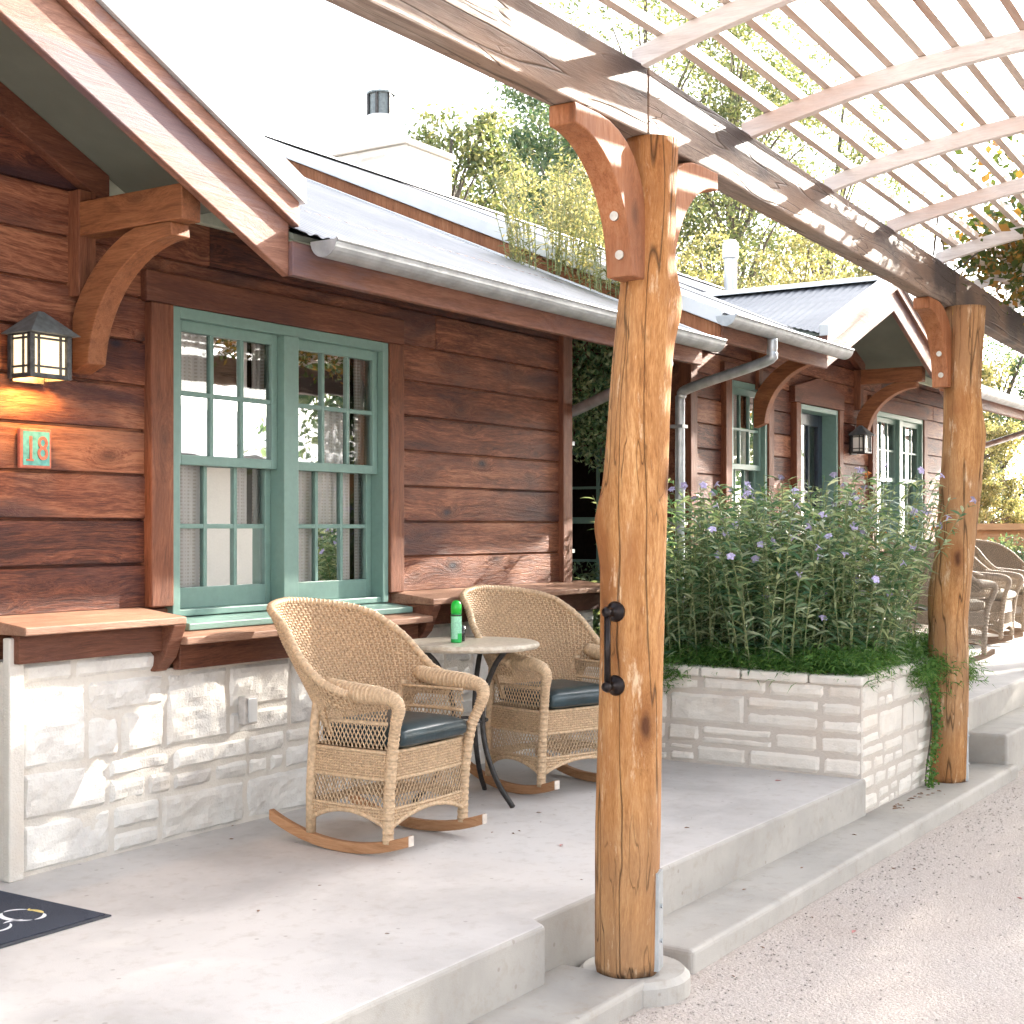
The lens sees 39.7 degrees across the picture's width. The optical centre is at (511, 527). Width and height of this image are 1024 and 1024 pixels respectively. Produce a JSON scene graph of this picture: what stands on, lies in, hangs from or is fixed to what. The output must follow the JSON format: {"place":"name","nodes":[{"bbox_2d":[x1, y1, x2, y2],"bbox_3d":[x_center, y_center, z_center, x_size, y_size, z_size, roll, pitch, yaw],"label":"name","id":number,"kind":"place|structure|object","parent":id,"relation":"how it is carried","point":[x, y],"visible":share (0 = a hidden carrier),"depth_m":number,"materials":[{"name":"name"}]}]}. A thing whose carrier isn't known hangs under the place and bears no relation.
{"place":"outdoors","nodes":[
{"label":"outdoors","id":0,"kind":"place"},
{"bbox_2d":[0,750,865,1023],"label":"patio","id":1,"kind":"structure","parent":0,"point":[475,922],"depth_m":5.13,"materials":[{"name":"concrete"}]},
{"bbox_2d":[0,891,110,948],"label":"door mat","id":2,"kind":"object","parent":1,"relation":"on","point":[24,918],"depth_m":4.87,"materials":[{"name":"rubber"}]},
{"bbox_2d":[0,0,726,882],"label":"cabin","id":3,"kind":"object","parent":1,"relation":"on","point":[288,380],"visible":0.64,"depth_m":6.25,"materials":[{"name":"brown wood"}]},
{"bbox_2d":[17,427,50,468],"bbox_3d":[-1.909,-0.318,5.671,0.028,0.160,0.152,0,0,33],"label":"number sign","id":4,"kind":"object","parent":3,"relation":"attached to","point":[33,448],"visible":1,"depth_m":5.66,"materials":[{"name":"ceramic"}]},
{"bbox_2d":[0,311,79,384],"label":"wall lantern","id":5,"kind":"object","parent":3,"relation":"attached to","point":[39,347],"depth_m":5.54,"materials":[{"name":"black metal"}]},
{"bbox_2d":[165,306,412,630],"bbox_3d":[-1.096,-0.279,6.930,0.314,1.452,1.607,0,0,33],"label":"window","id":6,"kind":"structure","parent":3,"relation":"in","point":[293,432],"depth_m":6.88,"materials":[{"name":"green paint"}]},
{"bbox_2d":[572,339,612,473],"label":"climbing plant","id":7,"kind":"object","parent":3,"relation":"attached to","point":[589,420],"visible":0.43,"depth_m":10.71,"materials":[{"name":"green plant"}]},
{"bbox_2d":[266,597,489,853],"bbox_3d":[-0.647,0.830,6.190,0.923,1.037,0.812,0,0,33],"label":"rocking chair","id":8,"kind":"object","parent":1,"relation":"on","point":[365,675],"visible":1,"depth_m":6.04,"materials":[{"name":"wicker"}]},
{"bbox_2d":[413,636,539,807],"bbox_3d":[-0.207,0.957,7.025,0.689,0.793,0.689,0,0,33],"label":"side table","id":9,"kind":"object","parent":1,"relation":"on","point":[502,646],"visible":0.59,"depth_m":6.92,"materials":[{"name":"stone"}]},
{"bbox_2d":[451,600,461,642],"bbox_3d":[-0.273,0.457,6.943,0.056,0.207,0.056,0,0,33],"label":"spray can","id":10,"kind":"object","parent":9,"relation":"on","point":[456,621],"visible":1,"depth_m":6.92,"materials":[{"name":"metal"}]},
{"bbox_2d":[460,584,599,793],"bbox_3d":[0.130,0.830,7.493,0.812,1.037,0.923,0,0,-40],"label":"rocking chair","id":11,"kind":"object","parent":1,"relation":"on","point":[544,690],"visible":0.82,"depth_m":7.34,"materials":[{"name":"wicker"}]},
{"bbox_2d":[462,626,465,640],"bbox_3d":[-0.257,0.523,7.022,0.060,0.075,0.060,0,0,33],"label":"drinking glass","id":12,"kind":"object","parent":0,"point":[463,632],"visible":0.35,"depth_m":7.00,"materials":[{"name":"clear glass"}]},
{"bbox_2d":[130,0,1023,523],"label":"sky","id":13,"kind":"structure","parent":0,"point":[301,72],"materials":[{"name":"white"}]},
{"bbox_2d":[618,769,1023,1023],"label":"ground","id":14,"kind":"structure","parent":0,"point":[940,985],"depth_m":5.49,"materials":[{"name":"grey gravel"}]},
{"bbox_2d":[402,100,545,227],"bbox_3d":[-1.031,-3.143,26.273,3.861,9.574,3.696,0,0,-15],"label":"broadleaf tree","id":15,"kind":"object","parent":14,"relation":"on","point":[474,153],"visible":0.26,"depth_m":25.84,"materials":[{"name":"green plant"}]},
{"bbox_2d":[467,964,644,1023],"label":"kerb","id":16,"kind":"structure","parent":14,"relation":"on","point":[565,994],"depth_m":4.67,"materials":[{"name":"concrete"}]},
{"bbox_2d":[457,80,699,234],"bbox_3d":[0.940,-4.405,32.319,7.287,12.090,6.398,0,0,33],"label":"broadleaf tree","id":17,"kind":"object","parent":14,"relation":"on","point":[541,144],"visible":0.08,"depth_m":31.41,"materials":[{"name":"green plant"}]},
{"bbox_2d":[491,156,708,276],"bbox_3d":[1.468,-2.309,24.557,3.638,7.951,3.595,0,0,-32],"label":"broadleaf tree","id":18,"kind":"object","parent":14,"relation":"on","point":[562,197],"visible":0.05,"depth_m":24.00,"materials":[{"name":"green plant"}]},
{"bbox_2d":[579,955,690,1007],"bbox_3d":[0.431,1.750,5.024,0.400,0.400,0.400,0,0,33],"label":"post footing","id":19,"kind":"object","parent":14,"relation":"on","point":[668,983],"visible":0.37,"depth_m":4.89,"materials":[{"name":"concrete"}]},
{"bbox_2d":[325,0,1023,978],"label":"pergola","id":20,"kind":"object","parent":19,"relation":"on","point":[657,154],"visible":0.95,"depth_m":4.93,"materials":[{"name":"brown wood"}]},
{"bbox_2d":[930,90,1023,324],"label":"pergola vine","id":21,"kind":"object","parent":20,"relation":"attached to","point":[994,264],"visible":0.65,"depth_m":8.70,"materials":[{"name":"green plant"}]},
{"bbox_2d":[465,0,846,284],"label":"broadleaf tree","id":22,"kind":"object","parent":14,"relation":"on","point":[646,34],"visible":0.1,"depth_m":39.65,"materials":[{"name":"green plant"}]},
{"bbox_2d":[676,223,746,288],"bbox_3d":[3.243,-1.836,25.291,3.236,6.972,3.185,0,0,33],"label":"broadleaf tree","id":23,"kind":"object","parent":14,"relation":"on","point":[716,280],"visible":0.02,"depth_m":24.45,"materials":[{"name":"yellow plant"}]},
{"bbox_2d":[624,0,942,288],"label":"broadleaf tree","id":24,"kind":"object","parent":14,"relation":"on","point":[737,234],"visible":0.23,"depth_m":37.88,"materials":[{"name":"green plant"}]},
{"bbox_2d":[737,227,860,288],"bbox_3d":[5.980,-2.438,30.201,3.893,8.254,4.476,0,0,-37],"label":"broadleaf tree","id":25,"kind":"object","parent":14,"relation":"on","point":[798,243],"visible":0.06,"depth_m":30.09,"materials":[{"name":"green plant"}]},
{"bbox_2d":[700,93,928,287],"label":"broadleaf tree","id":26,"kind":"object","parent":14,"relation":"on","point":[882,108],"visible":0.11,"depth_m":40.65,"materials":[{"name":"green plant"}]},
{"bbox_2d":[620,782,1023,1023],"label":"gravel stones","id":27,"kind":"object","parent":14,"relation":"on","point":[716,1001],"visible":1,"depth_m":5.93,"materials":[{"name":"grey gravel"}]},
{"bbox_2d":[663,762,1017,973],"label":"kerb","id":28,"kind":"structure","parent":14,"relation":"on","point":[701,933],"depth_m":6.42,"materials":[{"name":"concrete"}]},
{"bbox_2d":[554,657,931,812],"bbox_3d":[1.588,1.178,8.986,2.018,0.764,2.025,0,0,33],"label":"stone planter","id":29,"kind":"object","parent":28,"relation":"on","point":[849,726],"visible":0.53,"depth_m":7.95,"materials":[{"name":"stone"}]},
{"bbox_2d":[583,485,793,664],"bbox_3d":[1.064,0.344,8.611,1.314,1.195,1.253,0,0,33],"label":"flowering bush","id":30,"kind":"object","parent":29,"relation":"on","point":[694,619],"visible":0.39,"depth_m":8.40,"materials":[{"name":"green plant"}]},
{"bbox_2d":[665,481,762,643],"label":"flowering bush","id":31,"kind":"object","parent":29,"relation":"on","point":[670,489],"visible":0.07,"depth_m":9.39,"materials":[{"name":"green plant"}]},
{"bbox_2d":[667,480,894,680],"bbox_3d":[1.609,0.320,8.326,1.297,1.207,1.235,0,0,-11],"label":"flowering bush","id":32,"kind":"object","parent":29,"relation":"on","point":[767,610],"visible":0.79,"depth_m":8.09,"materials":[{"name":"green plant"}]},
{"bbox_2d":[595,628,995,705],"bbox_3d":[1.776,0.860,8.822,2.053,0.527,2.436,0,0,33],"label":"ground cover","id":33,"kind":"object","parent":29,"relation":"on","point":[853,663],"visible":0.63,"depth_m":8.12,"materials":[{"name":"green plant"}]},
{"bbox_2d":[668,462,924,651],"bbox_3d":[1.806,0.259,8.898,1.236,1.324,1.346,0,0,-24],"label":"flowering bush","id":34,"kind":"object","parent":29,"relation":"on","point":[862,470],"visible":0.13,"depth_m":8.67,"materials":[{"name":"green plant"}]},
{"bbox_2d":[721,472,975,675],"bbox_3d":[1.901,0.297,8.470,1.493,1.284,1.155,0,0,33],"label":"flowering bush","id":35,"kind":"object","parent":29,"relation":"on","point":[850,619],"visible":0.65,"depth_m":8.21,"materials":[{"name":"green plant"}]},
{"bbox_2d":[808,492,919,644],"bbox_3d":[2.124,0.345,8.937,0.589,1.150,0.720,0,0,-32],"label":"pale bush","id":36,"kind":"object","parent":29,"relation":"on","point":[872,532],"visible":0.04,"depth_m":8.86,"materials":[{"name":"green plant"}]},
{"bbox_2d":[829,465,939,642],"bbox_3d":[2.429,0.249,9.217,0.721,1.344,0.956,0,0,10],"label":"flowering plant","id":37,"kind":"object","parent":29,"relation":"on","point":[907,627],"visible":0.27,"depth_m":9.13,"materials":[{"name":"green plant"}]},
{"bbox_2d":[924,661,944,788],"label":"ivy","id":38,"kind":"object","parent":29,"relation":"attached to","point":[930,776],"visible":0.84,"depth_m":8.50,"materials":[{"name":"green plant"}]},
{"bbox_2d":[798,216,933,281],"bbox_3d":[7.407,-2.278,28.645,3.594,7.852,3.728,0,0,33],"label":"broadleaf tree","id":39,"kind":"object","parent":14,"relation":"on","point":[861,272],"visible":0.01,"depth_m":28.41,"materials":[{"name":"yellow plant"}]},
{"bbox_2d":[968,705,1023,771],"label":"step","id":40,"kind":"object","parent":14,"relation":"on","point":[999,740],"visible":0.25,"depth_m":9.37,"materials":[{"name":"concrete"}]},
{"bbox_2d":[968,275,1023,523],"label":"broadleaf tree","id":41,"kind":"object","parent":14,"relation":"on","point":[990,374],"visible":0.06,"depth_m":27.33,"materials":[{"name":"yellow plant"}]},
{"bbox_2d":[976,523,1023,556],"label":"sandstone wall","id":42,"kind":"structure","parent":14,"relation":"on","point":[990,530],"depth_m":21.98,"materials":[{"name":"stone"}]},
{"bbox_2d":[978,418,1023,523],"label":"broadleaf tree","id":43,"kind":"object","parent":14,"relation":"on","point":[1013,511],"visible":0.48,"depth_m":23.52,"materials":[{"name":"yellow plant"}]},
{"bbox_2d":[979,334,1023,523],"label":"broadleaf tree","id":44,"kind":"object","parent":14,"relation":"on","point":[1019,363],"visible":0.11,"depth_m":28.29,"materials":[{"name":"green plant"}]},
{"bbox_2d":[968,607,1023,730],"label":"patio","id":45,"kind":"structure","parent":0,"point":[1005,678],"depth_m":10.65,"materials":[{"name":"concrete"}]},
{"bbox_2d":[572,561,599,637],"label":"shrub","id":46,"kind":"object","parent":45,"relation":"on","point":[596,618],"visible":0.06,"depth_m":10.28,"materials":[{"name":"green plant"}]},
{"bbox_2d":[260,89,1023,636],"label":"cabin","id":47,"kind":"object","parent":45,"relation":"on","point":[798,381],"visible":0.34,"depth_m":12.03,"materials":[{"name":"brown wood"}]},
{"bbox_2d":[476,137,604,277],"bbox_3d":[0.274,-2.167,9.813,1.064,0.895,1.010,0,0,-9],"label":"climbing plant","id":48,"kind":"object","parent":47,"relation":"attached to","point":[511,228],"visible":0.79,"depth_m":9.67,"materials":[{"name":"green plant"}]},
{"bbox_2d":[572,447,605,581],"bbox_3d":[0.542,-0.015,11.147,1.060,1.240,0.048,0,0,33],"label":"window","id":49,"kind":"structure","parent":47,"relation":"in","point":[584,484],"depth_m":11.14,"materials":[{"name":"black glass"}]},
{"bbox_2d":[543,185,679,297],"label":"climbing plant","id":50,"kind":"object","parent":47,"relation":"attached to","point":[600,271],"visible":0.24,"depth_m":9.45,"materials":[{"name":"green plant"}]},
{"bbox_2d":[732,380,766,545],"bbox_3d":[1.913,-0.466,11.529,0.314,1.457,0.790,0,0,33],"label":"window","id":51,"kind":"structure","parent":47,"relation":"in","point":[749,443],"depth_m":11.64,"materials":[{"name":"green paint"}]},
{"bbox_2d":[801,404,837,538],"bbox_3d":[2.666,0.038,12.860,0.262,2.255,0.940,0,0,33],"label":"door","id":52,"kind":"structure","parent":47,"relation":"in","point":[824,421],"depth_m":13.16,"materials":[{"name":"green paint"}]},
{"bbox_2d":[848,425,874,454],"bbox_3d":[3.332,-0.839,13.511,0.191,0.277,0.238,0,0,33],"label":"wall lantern","id":53,"kind":"object","parent":47,"relation":"attached to","point":[860,439],"depth_m":13.46,"materials":[{"name":"black metal"}]},
{"bbox_2d":[877,411,922,543],"bbox_3d":[4.024,-0.464,14.754,0.314,1.452,1.607,0,0,33],"label":"window","id":54,"kind":"structure","parent":47,"relation":"in","point":[899,438],"depth_m":14.73,"materials":[{"name":"green paint"}]},
{"bbox_2d":[882,542,997,661],"bbox_3d":[3.627,0.630,12.237,0.923,1.037,0.812,0,0,-29],"label":"rocking chair","id":55,"kind":"object","parent":45,"relation":"on","point":[977,616],"visible":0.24,"depth_m":12.14,"materials":[{"name":"grey wicker"}]},
{"bbox_2d":[925,539,1023,644],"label":"rocking chair","id":56,"kind":"object","parent":45,"relation":"on","point":[1003,606],"visible":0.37,"depth_m":13.91,"materials":[{"name":"grey wicker"}]},
{"bbox_2d":[974,539,1023,634],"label":"rocking chair","id":57,"kind":"object","parent":45,"relation":"on","point":[991,555],"visible":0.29,"depth_m":15.75,"materials":[{"name":"grey wicker"}]},
{"bbox_2d":[980,533,1023,561],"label":"round shrub","id":58,"kind":"object","parent":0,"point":[1013,548],"visible":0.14,"depth_m":20.99,"materials":[{"name":"green plant"}]}
]}

